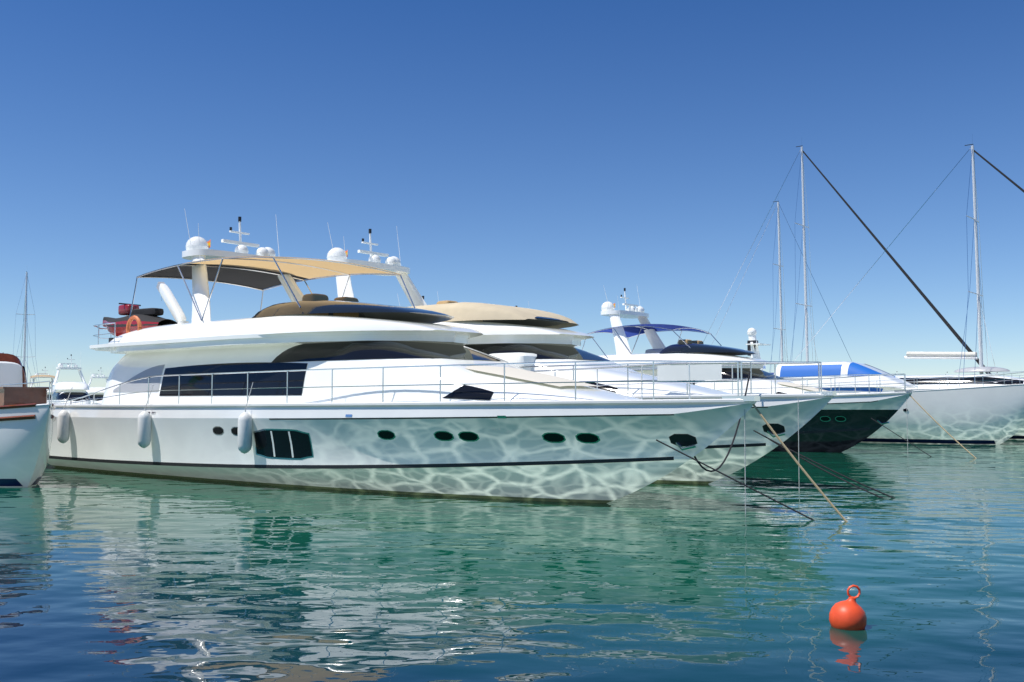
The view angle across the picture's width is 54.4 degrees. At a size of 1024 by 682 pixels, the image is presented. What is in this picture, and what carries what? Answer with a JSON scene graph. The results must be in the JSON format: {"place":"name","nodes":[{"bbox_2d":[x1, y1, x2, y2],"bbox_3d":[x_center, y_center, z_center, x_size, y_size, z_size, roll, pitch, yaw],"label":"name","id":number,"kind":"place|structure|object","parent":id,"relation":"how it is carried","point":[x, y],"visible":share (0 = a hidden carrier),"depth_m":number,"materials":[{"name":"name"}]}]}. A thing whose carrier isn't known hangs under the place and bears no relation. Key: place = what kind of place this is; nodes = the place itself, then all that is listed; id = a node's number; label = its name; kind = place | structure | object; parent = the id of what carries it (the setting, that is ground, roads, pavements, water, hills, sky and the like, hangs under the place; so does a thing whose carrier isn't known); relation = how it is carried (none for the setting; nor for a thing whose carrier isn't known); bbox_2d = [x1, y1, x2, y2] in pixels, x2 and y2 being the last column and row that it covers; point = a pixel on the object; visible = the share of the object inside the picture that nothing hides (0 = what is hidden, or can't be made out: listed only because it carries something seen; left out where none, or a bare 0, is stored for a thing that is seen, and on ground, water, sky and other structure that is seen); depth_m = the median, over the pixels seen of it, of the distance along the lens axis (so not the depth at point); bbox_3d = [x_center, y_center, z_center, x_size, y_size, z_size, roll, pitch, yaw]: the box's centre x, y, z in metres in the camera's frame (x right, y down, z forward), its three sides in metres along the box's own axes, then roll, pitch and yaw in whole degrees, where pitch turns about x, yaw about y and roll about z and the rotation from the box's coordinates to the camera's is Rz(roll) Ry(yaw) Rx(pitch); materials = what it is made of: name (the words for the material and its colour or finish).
{"place":"outdoors","nodes":[
{"label":"outdoors","id":0,"kind":"place"},
{"bbox_2d":[0,439,1023,681],"bbox_3d":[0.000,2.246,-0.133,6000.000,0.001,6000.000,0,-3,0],"label":"water","id":1,"kind":"structure","parent":0,"point":[111,577],"depth_m":12.58,"materials":[{"name":"teal liquid"}]},
{"bbox_2d":[13,272,39,385],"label":"sailboat","id":2,"kind":"object","parent":1,"relation":"on","point":[24,323],"visible":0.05,"depth_m":99.16,"materials":[{"name":"grey metal"}]},
{"bbox_2d":[0,353,55,486],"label":"boat","id":3,"kind":"object","parent":1,"relation":"on","point":[27,418],"visible":0.98,"depth_m":25.62,"materials":[{"name":"white plastic"}]},
{"bbox_2d":[29,365,55,403],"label":"boat","id":4,"kind":"object","parent":1,"relation":"in","point":[37,375],"visible":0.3,"depth_m":130.64,"materials":[{"name":"white plastic"}]},
{"bbox_2d":[50,354,94,403],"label":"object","id":5,"kind":"object","parent":1,"relation":"in","point":[62,391],"visible":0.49,"depth_m":93.91,"materials":[{"name":"white plastic"}]},
{"bbox_2d":[86,370,107,403],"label":"boat","id":6,"kind":"object","parent":1,"relation":"in","point":[91,390],"visible":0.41,"depth_m":131.76,"materials":[{"name":"white plastic"}]},
{"bbox_2d":[47,208,759,502],"bbox_3d":[-6.412,0.198,28.627,28.700,9.001,6.056,-3,-4,39],"label":"yacht","id":7,"kind":"object","parent":1,"relation":"on","point":[315,391],"visible":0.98,"depth_m":24.34,"materials":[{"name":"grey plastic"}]},
{"bbox_2d":[327,222,836,483],"bbox_3d":[-1.999,0.214,32.704,25.500,9.541,5.996,-3,-4,39],"label":"yacht","id":8,"kind":"object","parent":1,"relation":"on","point":[511,334],"visible":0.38,"depth_m":27.51,"materials":[{"name":"grey plastic"}]},
{"bbox_2d":[515,303,749,393],"bbox_3d":[3.339,1.614,44.041,15.986,7.501,4.636,-3,-4,39],"label":"cruiser","id":9,"kind":"object","parent":1,"relation":"on","point":[607,357],"visible":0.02,"depth_m":45.37,"materials":[{"name":"white plastic"}]},
{"bbox_2d":[582,285,913,451],"bbox_3d":[8.436,1.351,48.043,21.102,9.001,5.218,-3,-4,39],"label":"yacht","id":10,"kind":"object","parent":1,"relation":"on","point":[840,422],"visible":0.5,"depth_m":44.01,"materials":[{"name":"grey plastic"}]},
{"bbox_2d":[715,201,851,372],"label":"sailboat mast","id":11,"kind":"object","parent":1,"relation":"on","point":[781,329],"visible":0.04,"depth_m":80.36,"materials":[{"name":"white metal"}]},
{"bbox_2d":[656,371,975,521],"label":"ropes","id":12,"kind":"object","parent":1,"relation":"on","point":[783,446],"visible":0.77,"depth_m":23.02,"materials":[{"name":"beige fabric"}]},
{"bbox_2d":[703,146,990,373],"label":"sailboat mast","id":13,"kind":"object","parent":1,"relation":"on","point":[952,330],"visible":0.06,"depth_m":72.02,"materials":[{"name":"white metal"}]},
{"bbox_2d":[829,585,866,630],"bbox_3d":[3.359,2.685,9.908,0.360,0.522,0.360,14,-3,1],"label":"buoy","id":14,"kind":"object","parent":1,"relation":"on","point":[849,613],"visible":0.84,"depth_m":9.79,"materials":[{"name":"orange plastic"}]},
{"bbox_2d":[746,328,1023,443],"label":"yacht","id":15,"kind":"object","parent":1,"relation":"on","point":[983,415],"visible":0.59,"depth_m":51.16,"materials":[{"name":"white plastic"}]},
{"bbox_2d":[793,138,1023,438],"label":"yacht","id":16,"kind":"object","parent":1,"relation":"on","point":[947,383],"visible":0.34,"depth_m":60.16,"materials":[{"name":"white"}]},
{"bbox_2d":[0,0,1023,393],"label":"sky","id":17,"kind":"structure","parent":0,"point":[545,155],"materials":[{"name":"blue"}]}
]}

